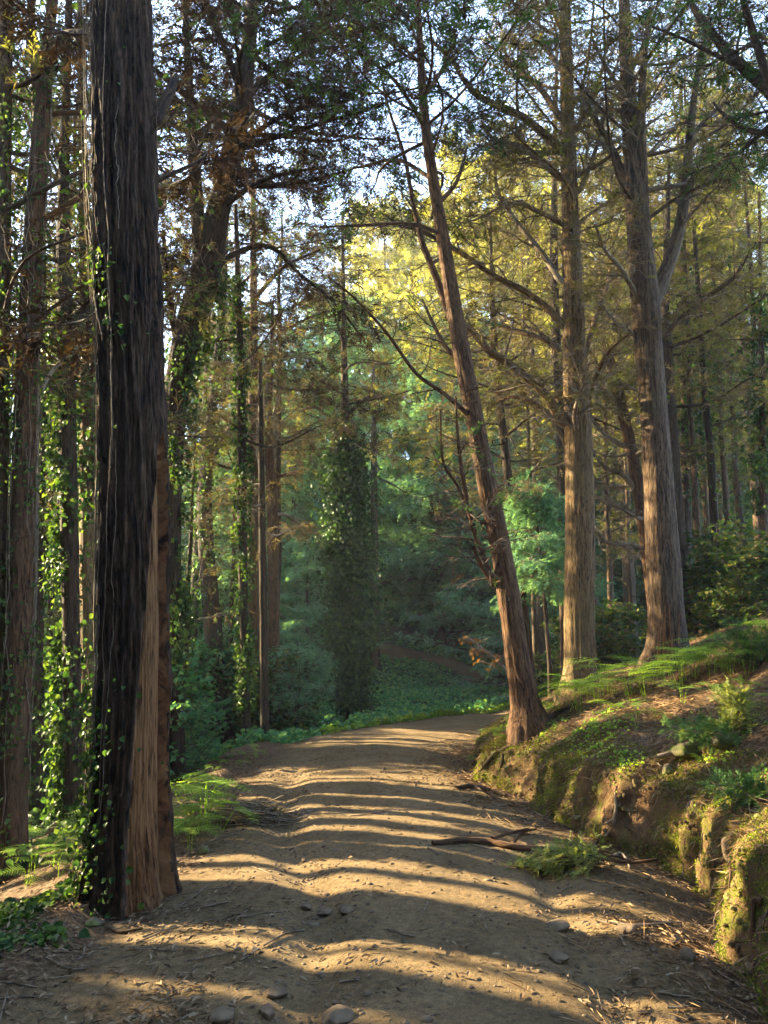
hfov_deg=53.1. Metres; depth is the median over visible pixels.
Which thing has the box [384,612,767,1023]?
needle straw
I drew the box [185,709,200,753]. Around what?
leafy shrub
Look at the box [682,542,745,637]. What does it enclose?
leafy shrub
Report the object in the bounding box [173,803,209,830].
bracken fern
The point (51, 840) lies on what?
bracken fern
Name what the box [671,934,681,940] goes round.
stone
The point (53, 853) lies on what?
bracken fern
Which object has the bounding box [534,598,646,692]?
leafy shrub
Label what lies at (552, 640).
full conifer
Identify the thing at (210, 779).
bracken fern
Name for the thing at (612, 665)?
bracken fern
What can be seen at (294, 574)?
full conifer
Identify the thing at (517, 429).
bare stemmed cypress
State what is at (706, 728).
bush
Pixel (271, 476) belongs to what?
broken top cypress
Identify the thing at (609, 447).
bare stemmed cypress
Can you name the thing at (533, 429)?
bare stemmed cypress
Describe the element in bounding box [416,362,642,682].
full conifer
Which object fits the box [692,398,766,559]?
full conifer
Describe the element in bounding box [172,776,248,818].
bracken fern
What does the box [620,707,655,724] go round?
bracken fern
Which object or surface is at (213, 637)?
leaning ivy cypress
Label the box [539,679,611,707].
bracken fern
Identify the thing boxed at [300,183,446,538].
golden crowned tree
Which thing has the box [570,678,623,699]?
bracken fern
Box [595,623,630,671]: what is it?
leafy shrub
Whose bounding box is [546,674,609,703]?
bracken fern
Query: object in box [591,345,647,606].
leaning snag
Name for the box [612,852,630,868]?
fallen branch
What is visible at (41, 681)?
slender cypress
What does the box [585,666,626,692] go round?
bracken fern
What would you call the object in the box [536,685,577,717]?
bracken fern
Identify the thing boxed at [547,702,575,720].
fallen branch
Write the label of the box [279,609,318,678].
leafy shrub
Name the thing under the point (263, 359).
bare stemmed cypress
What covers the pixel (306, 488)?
full conifer
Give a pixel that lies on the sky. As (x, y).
(462, 97)
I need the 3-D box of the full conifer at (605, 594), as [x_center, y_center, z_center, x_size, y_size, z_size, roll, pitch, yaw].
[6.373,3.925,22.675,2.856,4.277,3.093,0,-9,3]
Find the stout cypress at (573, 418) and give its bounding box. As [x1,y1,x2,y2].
[349,0,715,705]
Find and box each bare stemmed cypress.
[9,216,78,549]
[163,223,274,672]
[191,284,322,505]
[350,326,407,590]
[405,182,593,529]
[438,167,631,699]
[480,82,767,654]
[483,216,617,526]
[487,110,686,665]
[522,41,767,479]
[583,198,739,640]
[616,53,767,517]
[644,20,767,558]
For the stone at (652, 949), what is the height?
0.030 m
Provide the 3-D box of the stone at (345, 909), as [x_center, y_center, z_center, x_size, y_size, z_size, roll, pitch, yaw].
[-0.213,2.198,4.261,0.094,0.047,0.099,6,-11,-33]
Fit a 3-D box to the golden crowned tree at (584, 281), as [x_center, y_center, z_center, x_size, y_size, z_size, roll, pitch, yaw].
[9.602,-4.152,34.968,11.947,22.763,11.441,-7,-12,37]
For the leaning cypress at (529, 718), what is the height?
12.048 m
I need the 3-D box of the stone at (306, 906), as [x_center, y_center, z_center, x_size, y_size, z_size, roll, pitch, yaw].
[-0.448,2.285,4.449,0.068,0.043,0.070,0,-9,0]
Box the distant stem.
[358,358,416,671]
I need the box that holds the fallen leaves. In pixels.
[0,619,767,1023]
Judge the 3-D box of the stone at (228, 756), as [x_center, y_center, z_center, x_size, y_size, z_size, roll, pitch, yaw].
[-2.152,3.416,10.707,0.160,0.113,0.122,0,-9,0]
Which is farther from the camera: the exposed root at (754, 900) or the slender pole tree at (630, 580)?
the slender pole tree at (630, 580)
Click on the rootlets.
(764, 915)
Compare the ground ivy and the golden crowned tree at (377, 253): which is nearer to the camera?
the ground ivy
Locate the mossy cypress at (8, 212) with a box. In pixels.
[0,0,227,770]
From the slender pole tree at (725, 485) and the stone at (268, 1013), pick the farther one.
the slender pole tree at (725, 485)
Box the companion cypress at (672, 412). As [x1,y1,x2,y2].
[592,136,767,632]
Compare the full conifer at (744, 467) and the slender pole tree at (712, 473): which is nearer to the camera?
the slender pole tree at (712, 473)
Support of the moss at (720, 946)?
on the forest ground at (496, 1005)
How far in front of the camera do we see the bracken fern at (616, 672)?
8.18 m
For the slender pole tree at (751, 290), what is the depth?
13.91 m
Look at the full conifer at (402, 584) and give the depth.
35.61 m
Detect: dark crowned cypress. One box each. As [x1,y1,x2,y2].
[10,0,220,625]
[170,145,423,608]
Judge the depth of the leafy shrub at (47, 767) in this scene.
10.69 m
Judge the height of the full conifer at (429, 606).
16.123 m
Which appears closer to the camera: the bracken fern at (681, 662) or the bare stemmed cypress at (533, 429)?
the bracken fern at (681, 662)
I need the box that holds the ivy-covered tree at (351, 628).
[243,203,436,720]
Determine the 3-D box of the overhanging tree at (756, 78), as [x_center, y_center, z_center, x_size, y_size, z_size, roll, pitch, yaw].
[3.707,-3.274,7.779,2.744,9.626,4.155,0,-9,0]
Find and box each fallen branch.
[454,783,505,798]
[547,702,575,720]
[598,920,679,925]
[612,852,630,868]
[657,731,700,758]
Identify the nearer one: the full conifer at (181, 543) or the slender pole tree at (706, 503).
the slender pole tree at (706, 503)
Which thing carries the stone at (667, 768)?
on the forest ground at (496, 1005)
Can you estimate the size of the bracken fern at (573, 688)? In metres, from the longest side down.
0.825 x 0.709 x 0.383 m
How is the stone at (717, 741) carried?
on the forest ground at (496, 1005)
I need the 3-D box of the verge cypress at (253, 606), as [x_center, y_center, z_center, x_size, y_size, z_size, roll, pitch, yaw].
[-3.077,-2.767,18.088,4.963,16.128,6.182,-4,-10,22]
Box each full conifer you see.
[9,467,77,639]
[44,465,78,664]
[164,299,322,601]
[181,421,326,671]
[181,465,192,575]
[181,473,234,640]
[185,343,387,644]
[219,392,384,679]
[276,301,440,628]
[280,532,336,696]
[282,287,461,618]
[361,322,479,623]
[366,345,496,648]
[367,304,494,637]
[380,313,528,633]
[388,332,535,656]
[393,418,622,687]
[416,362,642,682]
[467,398,643,664]
[469,517,559,703]
[526,545,559,661]
[554,438,646,650]
[589,351,701,662]
[597,572,620,627]
[612,414,752,651]
[690,429,753,631]
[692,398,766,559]
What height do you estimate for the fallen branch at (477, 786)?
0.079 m
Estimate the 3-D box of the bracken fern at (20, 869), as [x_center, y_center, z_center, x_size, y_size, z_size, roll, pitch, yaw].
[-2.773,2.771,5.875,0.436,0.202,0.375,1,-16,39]
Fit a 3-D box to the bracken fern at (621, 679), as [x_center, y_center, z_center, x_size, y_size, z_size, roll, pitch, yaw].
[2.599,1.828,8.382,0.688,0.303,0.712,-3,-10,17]
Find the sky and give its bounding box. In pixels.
[11,0,767,523]
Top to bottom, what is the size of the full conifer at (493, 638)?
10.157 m
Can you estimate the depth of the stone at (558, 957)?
3.58 m
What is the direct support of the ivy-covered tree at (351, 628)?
on the forest ground at (496, 1005)
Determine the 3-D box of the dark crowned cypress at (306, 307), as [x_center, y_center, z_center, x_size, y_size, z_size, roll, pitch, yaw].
[-2.501,-1.607,18.962,6.122,14.384,6.726,6,-11,-32]
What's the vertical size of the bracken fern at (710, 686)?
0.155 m
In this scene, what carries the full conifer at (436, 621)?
on the forest ground at (496, 1005)
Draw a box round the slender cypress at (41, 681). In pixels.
[8,48,234,825]
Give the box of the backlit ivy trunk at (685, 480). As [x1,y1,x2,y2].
[592,38,767,633]
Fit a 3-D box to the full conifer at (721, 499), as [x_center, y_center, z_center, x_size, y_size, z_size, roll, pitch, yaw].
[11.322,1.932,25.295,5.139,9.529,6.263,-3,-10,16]
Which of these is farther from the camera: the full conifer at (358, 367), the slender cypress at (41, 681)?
the full conifer at (358, 367)
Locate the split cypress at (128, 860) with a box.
[0,0,276,921]
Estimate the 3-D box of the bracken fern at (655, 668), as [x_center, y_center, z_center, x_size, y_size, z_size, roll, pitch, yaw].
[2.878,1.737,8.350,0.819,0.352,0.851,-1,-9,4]
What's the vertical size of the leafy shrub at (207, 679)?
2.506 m
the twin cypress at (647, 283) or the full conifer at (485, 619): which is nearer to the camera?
the twin cypress at (647, 283)
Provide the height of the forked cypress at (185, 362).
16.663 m
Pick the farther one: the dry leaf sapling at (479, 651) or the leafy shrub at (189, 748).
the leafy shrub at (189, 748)
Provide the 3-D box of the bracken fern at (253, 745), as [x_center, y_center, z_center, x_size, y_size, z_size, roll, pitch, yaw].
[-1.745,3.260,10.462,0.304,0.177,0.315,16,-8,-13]
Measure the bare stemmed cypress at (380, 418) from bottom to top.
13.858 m
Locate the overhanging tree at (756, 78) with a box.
[608,0,767,200]
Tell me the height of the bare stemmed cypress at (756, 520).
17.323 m
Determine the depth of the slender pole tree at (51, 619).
12.11 m
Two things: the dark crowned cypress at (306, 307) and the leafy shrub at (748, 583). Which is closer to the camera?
the leafy shrub at (748, 583)
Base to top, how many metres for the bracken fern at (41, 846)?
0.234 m
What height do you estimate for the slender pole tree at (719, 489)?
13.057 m
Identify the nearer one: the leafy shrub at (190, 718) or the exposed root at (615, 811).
the exposed root at (615, 811)
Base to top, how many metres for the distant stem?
11.265 m
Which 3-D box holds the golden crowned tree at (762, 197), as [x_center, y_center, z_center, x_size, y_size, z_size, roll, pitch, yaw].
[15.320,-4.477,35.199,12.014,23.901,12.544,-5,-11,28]
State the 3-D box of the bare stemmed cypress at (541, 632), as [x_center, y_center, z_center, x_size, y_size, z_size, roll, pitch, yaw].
[4.433,-2.217,21.897,6.362,16.753,6.641,-4,-10,23]
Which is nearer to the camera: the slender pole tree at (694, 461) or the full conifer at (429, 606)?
the slender pole tree at (694, 461)
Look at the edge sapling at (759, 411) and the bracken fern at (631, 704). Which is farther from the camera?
the edge sapling at (759, 411)
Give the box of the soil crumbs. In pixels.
[470,719,767,1022]
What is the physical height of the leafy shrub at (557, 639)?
2.848 m
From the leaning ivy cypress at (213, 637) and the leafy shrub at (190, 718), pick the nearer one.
the leafy shrub at (190, 718)
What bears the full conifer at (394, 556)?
on the forest ground at (496, 1005)
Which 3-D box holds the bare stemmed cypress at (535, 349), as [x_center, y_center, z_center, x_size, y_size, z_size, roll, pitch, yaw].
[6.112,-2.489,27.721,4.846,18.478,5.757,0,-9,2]
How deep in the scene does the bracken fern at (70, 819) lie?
7.44 m
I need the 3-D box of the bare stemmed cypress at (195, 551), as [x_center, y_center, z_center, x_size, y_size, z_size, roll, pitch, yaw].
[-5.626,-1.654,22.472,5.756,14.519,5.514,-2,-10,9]
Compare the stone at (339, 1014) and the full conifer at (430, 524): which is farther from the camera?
the full conifer at (430, 524)
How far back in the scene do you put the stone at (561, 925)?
4.04 m
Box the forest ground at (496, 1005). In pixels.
[0,459,767,1023]
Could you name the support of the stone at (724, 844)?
on the forest ground at (496, 1005)
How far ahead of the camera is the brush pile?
6.62 m
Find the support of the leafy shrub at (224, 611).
on the forest ground at (496, 1005)
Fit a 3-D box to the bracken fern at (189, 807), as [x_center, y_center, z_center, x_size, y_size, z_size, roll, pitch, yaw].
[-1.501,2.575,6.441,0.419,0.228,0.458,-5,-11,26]
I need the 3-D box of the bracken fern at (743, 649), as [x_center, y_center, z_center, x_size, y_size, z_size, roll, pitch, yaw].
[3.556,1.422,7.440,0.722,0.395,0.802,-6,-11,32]
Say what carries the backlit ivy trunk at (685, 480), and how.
on the forest ground at (496, 1005)
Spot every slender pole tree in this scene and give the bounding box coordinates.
[9,239,78,631]
[11,267,79,785]
[47,390,78,631]
[164,312,257,750]
[192,344,289,698]
[481,236,561,693]
[542,153,642,661]
[584,253,661,659]
[606,1,755,637]
[611,146,742,633]
[623,78,763,622]
[632,13,767,629]
[647,62,767,622]
[654,83,767,614]
[674,0,767,495]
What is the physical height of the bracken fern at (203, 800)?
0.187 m
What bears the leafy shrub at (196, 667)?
on the forest ground at (496, 1005)
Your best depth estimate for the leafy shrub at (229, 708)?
16.76 m
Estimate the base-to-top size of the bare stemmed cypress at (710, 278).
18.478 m
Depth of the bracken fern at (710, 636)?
7.84 m
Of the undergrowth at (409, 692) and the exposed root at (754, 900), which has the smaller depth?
the exposed root at (754, 900)
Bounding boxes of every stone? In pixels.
[84,917,104,926]
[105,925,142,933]
[198,845,209,854]
[208,1006,233,1023]
[224,753,233,759]
[258,1004,274,1020]
[263,987,287,998]
[300,902,311,910]
[306,921,320,927]
[316,907,333,915]
[321,1004,353,1023]
[338,904,354,914]
[545,919,569,932]
[549,951,569,963]
[572,815,581,821]
[614,923,636,934]
[650,947,656,952]
[662,763,674,774]
[671,743,697,758]
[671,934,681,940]
[678,947,695,961]
[710,734,736,749]
[721,836,729,862]
[746,961,753,975]
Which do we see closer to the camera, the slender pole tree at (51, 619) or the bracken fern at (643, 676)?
the bracken fern at (643, 676)
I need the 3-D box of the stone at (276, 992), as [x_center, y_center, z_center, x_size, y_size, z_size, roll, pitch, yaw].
[-0.462,2.045,3.270,0.092,0.042,0.071,8,-12,-40]
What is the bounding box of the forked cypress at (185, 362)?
[57,0,470,784]
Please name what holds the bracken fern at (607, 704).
on the forest ground at (496, 1005)
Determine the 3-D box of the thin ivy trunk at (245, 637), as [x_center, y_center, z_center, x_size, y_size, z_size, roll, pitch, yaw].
[-2.405,-0.961,13.305,3.735,10.411,4.268,6,-11,-33]
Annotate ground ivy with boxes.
[0,873,89,958]
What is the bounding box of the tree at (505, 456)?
[369,157,626,686]
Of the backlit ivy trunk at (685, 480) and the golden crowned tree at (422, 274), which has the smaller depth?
the backlit ivy trunk at (685, 480)
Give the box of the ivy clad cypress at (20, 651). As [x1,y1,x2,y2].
[0,0,258,883]
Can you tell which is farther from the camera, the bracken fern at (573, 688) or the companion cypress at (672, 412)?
the companion cypress at (672, 412)
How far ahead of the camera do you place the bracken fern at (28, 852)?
6.09 m
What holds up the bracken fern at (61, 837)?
on the forest ground at (496, 1005)
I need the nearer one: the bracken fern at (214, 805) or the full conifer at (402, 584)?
the bracken fern at (214, 805)
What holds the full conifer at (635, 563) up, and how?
on the forest ground at (496, 1005)
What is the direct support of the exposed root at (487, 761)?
on the forest ground at (496, 1005)
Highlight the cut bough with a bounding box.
[500,830,657,880]
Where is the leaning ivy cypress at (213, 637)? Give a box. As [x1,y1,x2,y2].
[161,147,292,752]
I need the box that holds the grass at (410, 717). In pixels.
[320,702,509,734]
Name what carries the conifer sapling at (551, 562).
on the forest ground at (496, 1005)
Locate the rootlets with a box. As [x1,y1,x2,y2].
[470,726,767,1002]
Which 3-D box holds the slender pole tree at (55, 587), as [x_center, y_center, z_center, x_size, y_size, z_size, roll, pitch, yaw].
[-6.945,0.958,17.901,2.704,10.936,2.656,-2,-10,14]
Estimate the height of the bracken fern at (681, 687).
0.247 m
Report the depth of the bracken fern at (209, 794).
6.22 m
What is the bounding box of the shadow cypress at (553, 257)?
[408,1,713,678]
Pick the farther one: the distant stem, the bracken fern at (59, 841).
the distant stem
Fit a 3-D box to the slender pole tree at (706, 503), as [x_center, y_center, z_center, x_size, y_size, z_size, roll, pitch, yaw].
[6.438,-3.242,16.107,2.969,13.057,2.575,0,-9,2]
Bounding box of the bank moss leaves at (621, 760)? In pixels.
[493,702,767,808]
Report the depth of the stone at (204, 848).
5.79 m
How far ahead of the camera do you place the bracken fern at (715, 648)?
8.04 m
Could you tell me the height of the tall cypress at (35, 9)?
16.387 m
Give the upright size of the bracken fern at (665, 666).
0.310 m
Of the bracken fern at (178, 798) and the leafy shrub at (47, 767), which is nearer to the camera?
the bracken fern at (178, 798)
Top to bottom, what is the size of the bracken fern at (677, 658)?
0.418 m
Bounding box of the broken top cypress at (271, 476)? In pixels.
[213,301,328,730]
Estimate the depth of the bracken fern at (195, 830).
5.89 m
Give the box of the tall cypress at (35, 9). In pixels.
[14,0,64,28]
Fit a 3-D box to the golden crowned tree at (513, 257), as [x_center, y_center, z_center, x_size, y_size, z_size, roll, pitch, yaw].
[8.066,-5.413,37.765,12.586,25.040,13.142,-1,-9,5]
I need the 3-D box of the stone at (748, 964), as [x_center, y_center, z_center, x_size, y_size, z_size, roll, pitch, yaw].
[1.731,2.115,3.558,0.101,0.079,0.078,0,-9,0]
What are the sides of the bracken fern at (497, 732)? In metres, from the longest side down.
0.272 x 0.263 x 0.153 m
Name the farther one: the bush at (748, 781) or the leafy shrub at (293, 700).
the leafy shrub at (293, 700)
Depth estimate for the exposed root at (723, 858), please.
4.68 m
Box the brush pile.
[175,795,329,829]
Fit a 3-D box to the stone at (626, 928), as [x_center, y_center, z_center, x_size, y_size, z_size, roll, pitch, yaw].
[1.269,2.180,4.019,0.100,0.050,0.133,-7,-12,35]
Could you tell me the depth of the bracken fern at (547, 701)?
8.36 m
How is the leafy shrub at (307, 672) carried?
on the forest ground at (496, 1005)
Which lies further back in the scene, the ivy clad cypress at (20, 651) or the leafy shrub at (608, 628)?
the leafy shrub at (608, 628)
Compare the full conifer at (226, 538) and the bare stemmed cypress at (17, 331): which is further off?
the full conifer at (226, 538)
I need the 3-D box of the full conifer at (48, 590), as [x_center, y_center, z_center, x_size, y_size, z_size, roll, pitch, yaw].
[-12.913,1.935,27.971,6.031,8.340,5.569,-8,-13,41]
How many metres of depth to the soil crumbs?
5.60 m
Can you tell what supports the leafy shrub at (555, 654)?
on the forest ground at (496, 1005)
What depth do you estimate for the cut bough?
5.10 m
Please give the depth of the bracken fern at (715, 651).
7.91 m
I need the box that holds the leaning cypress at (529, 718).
[201,0,592,746]
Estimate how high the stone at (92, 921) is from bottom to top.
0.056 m
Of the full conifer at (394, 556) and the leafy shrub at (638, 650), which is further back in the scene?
the full conifer at (394, 556)
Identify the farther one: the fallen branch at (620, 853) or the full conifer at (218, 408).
the full conifer at (218, 408)
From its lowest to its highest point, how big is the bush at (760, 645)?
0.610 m
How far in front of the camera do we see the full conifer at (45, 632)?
25.46 m
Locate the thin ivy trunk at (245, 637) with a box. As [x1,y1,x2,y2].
[162,165,359,744]
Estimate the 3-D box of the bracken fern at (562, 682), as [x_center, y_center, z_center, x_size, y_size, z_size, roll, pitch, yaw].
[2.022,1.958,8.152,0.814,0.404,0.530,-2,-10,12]
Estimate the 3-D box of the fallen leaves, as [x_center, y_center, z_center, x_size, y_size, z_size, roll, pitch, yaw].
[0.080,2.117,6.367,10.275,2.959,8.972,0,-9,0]
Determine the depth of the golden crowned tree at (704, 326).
29.91 m
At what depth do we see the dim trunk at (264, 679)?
13.57 m
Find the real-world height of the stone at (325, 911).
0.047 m
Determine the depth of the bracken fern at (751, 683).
6.24 m
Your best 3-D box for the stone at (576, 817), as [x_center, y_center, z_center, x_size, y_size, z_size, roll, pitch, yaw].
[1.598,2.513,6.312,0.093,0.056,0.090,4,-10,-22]
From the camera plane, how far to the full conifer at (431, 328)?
35.28 m
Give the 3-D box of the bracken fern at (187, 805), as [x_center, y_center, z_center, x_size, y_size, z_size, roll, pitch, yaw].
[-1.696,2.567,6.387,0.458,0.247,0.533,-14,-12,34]
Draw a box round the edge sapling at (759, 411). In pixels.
[670,187,767,612]
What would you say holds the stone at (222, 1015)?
on the forest ground at (496, 1005)
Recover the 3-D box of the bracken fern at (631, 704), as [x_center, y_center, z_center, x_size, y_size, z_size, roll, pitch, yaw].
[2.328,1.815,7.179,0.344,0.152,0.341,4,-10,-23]
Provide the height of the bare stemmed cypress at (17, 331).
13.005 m
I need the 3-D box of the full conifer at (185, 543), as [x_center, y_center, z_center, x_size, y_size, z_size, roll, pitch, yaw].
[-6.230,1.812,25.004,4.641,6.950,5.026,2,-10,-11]
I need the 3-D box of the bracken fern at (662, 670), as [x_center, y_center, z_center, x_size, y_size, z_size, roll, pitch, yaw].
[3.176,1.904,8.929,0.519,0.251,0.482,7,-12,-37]
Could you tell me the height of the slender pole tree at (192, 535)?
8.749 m
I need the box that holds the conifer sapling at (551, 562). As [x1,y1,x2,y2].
[486,465,613,695]
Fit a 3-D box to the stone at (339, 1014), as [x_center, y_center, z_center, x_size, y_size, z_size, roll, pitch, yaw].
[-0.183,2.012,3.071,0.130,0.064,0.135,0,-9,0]
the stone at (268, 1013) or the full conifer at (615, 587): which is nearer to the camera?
the stone at (268, 1013)
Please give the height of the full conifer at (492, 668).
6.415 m
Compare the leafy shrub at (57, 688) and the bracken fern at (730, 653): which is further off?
the leafy shrub at (57, 688)
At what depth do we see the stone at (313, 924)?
4.17 m
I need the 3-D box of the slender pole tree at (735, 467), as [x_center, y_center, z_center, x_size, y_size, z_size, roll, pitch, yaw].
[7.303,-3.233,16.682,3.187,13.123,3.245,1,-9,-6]
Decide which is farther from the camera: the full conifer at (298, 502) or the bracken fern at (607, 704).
the full conifer at (298, 502)
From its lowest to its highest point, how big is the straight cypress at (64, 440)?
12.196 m
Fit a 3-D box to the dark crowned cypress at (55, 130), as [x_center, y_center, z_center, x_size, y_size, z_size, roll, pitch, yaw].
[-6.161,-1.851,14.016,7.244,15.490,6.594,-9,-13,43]
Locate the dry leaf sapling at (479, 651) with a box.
[458,632,506,673]
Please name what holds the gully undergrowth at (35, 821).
on the forest ground at (496, 1005)
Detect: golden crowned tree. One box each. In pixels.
[12,252,166,514]
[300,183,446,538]
[346,191,488,525]
[362,122,622,652]
[438,154,615,477]
[483,165,705,555]
[586,170,767,544]
[671,167,767,521]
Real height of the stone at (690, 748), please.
0.112 m
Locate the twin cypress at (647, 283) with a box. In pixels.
[485,0,767,676]
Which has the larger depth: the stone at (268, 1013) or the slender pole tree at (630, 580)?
the slender pole tree at (630, 580)
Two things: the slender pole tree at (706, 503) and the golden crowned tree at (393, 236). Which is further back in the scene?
the golden crowned tree at (393, 236)
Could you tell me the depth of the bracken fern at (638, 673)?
8.19 m
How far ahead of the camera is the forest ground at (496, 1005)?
4.51 m
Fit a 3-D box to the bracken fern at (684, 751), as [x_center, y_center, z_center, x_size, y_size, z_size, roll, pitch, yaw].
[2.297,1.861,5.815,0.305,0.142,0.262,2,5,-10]
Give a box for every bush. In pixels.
[655,707,757,759]
[696,764,767,815]
[708,672,767,735]
[709,613,767,673]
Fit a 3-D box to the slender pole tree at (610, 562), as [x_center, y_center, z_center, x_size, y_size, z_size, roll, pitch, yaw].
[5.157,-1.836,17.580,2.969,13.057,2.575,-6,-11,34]
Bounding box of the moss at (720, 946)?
[469,713,767,1020]
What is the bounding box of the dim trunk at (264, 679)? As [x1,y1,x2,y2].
[189,344,317,740]
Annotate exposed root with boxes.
[478,744,511,776]
[604,792,617,836]
[713,799,765,887]
[746,896,762,945]
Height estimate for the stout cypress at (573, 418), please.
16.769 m
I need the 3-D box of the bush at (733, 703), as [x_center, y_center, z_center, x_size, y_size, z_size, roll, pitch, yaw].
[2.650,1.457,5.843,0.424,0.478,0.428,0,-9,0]
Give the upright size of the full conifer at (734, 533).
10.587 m
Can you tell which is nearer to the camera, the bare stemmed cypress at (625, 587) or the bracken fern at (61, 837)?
the bracken fern at (61, 837)
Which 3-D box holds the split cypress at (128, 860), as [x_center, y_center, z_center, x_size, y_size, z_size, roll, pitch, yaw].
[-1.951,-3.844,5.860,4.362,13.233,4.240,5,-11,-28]
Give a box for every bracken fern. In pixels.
[0,844,65,876]
[1,856,51,887]
[29,826,45,835]
[29,832,73,859]
[29,839,69,861]
[30,836,75,856]
[31,844,80,868]
[42,827,81,848]
[43,851,80,878]
[58,810,82,835]
[170,774,215,809]
[171,769,208,814]
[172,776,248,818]
[173,797,217,809]
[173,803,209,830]
[173,820,217,839]
[174,805,221,834]
[174,817,225,851]
[175,773,239,816]
[175,802,204,835]
[175,806,226,831]
[180,800,226,812]
[189,787,260,833]
[247,743,266,754]
[491,727,506,739]
[533,673,600,711]
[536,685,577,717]
[537,679,612,713]
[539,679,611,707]
[542,700,561,707]
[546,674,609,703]
[560,657,646,695]
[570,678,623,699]
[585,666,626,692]
[587,665,655,699]
[588,724,611,739]
[589,699,621,714]
[592,668,653,692]
[596,705,625,725]
[610,656,695,686]
[611,654,660,691]
[614,699,650,711]
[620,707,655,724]
[624,668,662,698]
[640,647,719,688]
[641,660,694,682]
[642,666,675,681]
[646,651,720,679]
[656,647,715,683]
[658,680,704,702]
[659,636,737,676]
[670,746,702,762]
[672,647,714,678]
[682,652,738,671]
[692,682,724,692]
[694,640,757,675]
[695,637,750,665]
[695,645,743,671]
[700,618,767,663]
[711,640,767,678]
[727,678,763,691]
[745,621,767,650]
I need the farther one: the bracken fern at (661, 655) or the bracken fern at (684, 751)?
the bracken fern at (661, 655)
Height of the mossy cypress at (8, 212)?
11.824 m
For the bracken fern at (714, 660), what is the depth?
7.94 m
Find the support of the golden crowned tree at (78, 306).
on the forest ground at (496, 1005)
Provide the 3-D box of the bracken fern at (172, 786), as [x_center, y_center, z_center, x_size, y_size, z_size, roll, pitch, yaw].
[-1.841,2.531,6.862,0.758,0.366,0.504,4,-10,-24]
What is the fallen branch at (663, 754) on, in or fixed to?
on the forest ground at (496, 1005)
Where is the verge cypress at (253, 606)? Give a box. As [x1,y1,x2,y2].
[164,50,373,731]
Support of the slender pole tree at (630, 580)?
on the forest ground at (496, 1005)
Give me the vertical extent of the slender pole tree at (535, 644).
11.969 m
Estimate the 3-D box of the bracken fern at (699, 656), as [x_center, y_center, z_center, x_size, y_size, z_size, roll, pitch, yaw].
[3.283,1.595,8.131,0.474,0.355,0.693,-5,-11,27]
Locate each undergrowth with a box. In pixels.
[0,728,239,879]
[47,620,542,797]
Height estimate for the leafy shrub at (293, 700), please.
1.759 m
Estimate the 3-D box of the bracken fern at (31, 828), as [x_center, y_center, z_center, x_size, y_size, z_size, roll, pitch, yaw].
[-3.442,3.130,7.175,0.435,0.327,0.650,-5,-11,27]
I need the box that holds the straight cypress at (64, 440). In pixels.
[0,0,241,837]
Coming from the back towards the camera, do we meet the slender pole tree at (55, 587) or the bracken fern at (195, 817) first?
the slender pole tree at (55, 587)
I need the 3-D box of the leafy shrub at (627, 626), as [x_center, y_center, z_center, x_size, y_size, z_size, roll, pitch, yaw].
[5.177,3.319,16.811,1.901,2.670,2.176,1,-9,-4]
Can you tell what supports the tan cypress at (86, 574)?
on the forest ground at (496, 1005)
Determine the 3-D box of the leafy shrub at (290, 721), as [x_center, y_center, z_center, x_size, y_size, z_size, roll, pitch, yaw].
[-2.233,4.098,15.815,1.894,2.660,2.168,0,-9,-3]
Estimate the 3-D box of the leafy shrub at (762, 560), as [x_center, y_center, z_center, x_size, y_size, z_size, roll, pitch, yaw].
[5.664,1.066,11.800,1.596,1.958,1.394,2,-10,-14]
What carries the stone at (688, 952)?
on the forest ground at (496, 1005)
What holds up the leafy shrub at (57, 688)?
on the forest ground at (496, 1005)
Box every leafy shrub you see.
[44,643,62,746]
[44,688,62,812]
[169,665,228,780]
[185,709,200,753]
[187,628,258,741]
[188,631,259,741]
[188,653,242,726]
[188,675,214,753]
[198,600,239,637]
[227,648,321,738]
[253,635,344,736]
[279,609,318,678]
[280,671,301,720]
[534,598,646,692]
[534,644,559,690]
[536,613,609,699]
[595,602,646,665]
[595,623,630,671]
[627,645,644,665]
[682,520,761,639]
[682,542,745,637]
[691,516,767,628]
[691,540,767,628]
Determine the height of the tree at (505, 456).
10.409 m
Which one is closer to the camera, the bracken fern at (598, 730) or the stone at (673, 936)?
the stone at (673, 936)
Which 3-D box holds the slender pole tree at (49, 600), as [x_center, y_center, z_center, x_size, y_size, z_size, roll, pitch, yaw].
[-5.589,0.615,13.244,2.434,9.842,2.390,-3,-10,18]
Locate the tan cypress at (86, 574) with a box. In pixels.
[10,0,249,806]
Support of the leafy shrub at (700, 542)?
on the forest ground at (496, 1005)
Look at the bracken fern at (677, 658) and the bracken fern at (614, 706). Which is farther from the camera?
the bracken fern at (677, 658)
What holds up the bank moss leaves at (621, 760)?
on the forest ground at (496, 1005)
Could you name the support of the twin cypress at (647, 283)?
on the forest ground at (496, 1005)
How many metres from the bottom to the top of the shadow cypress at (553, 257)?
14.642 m

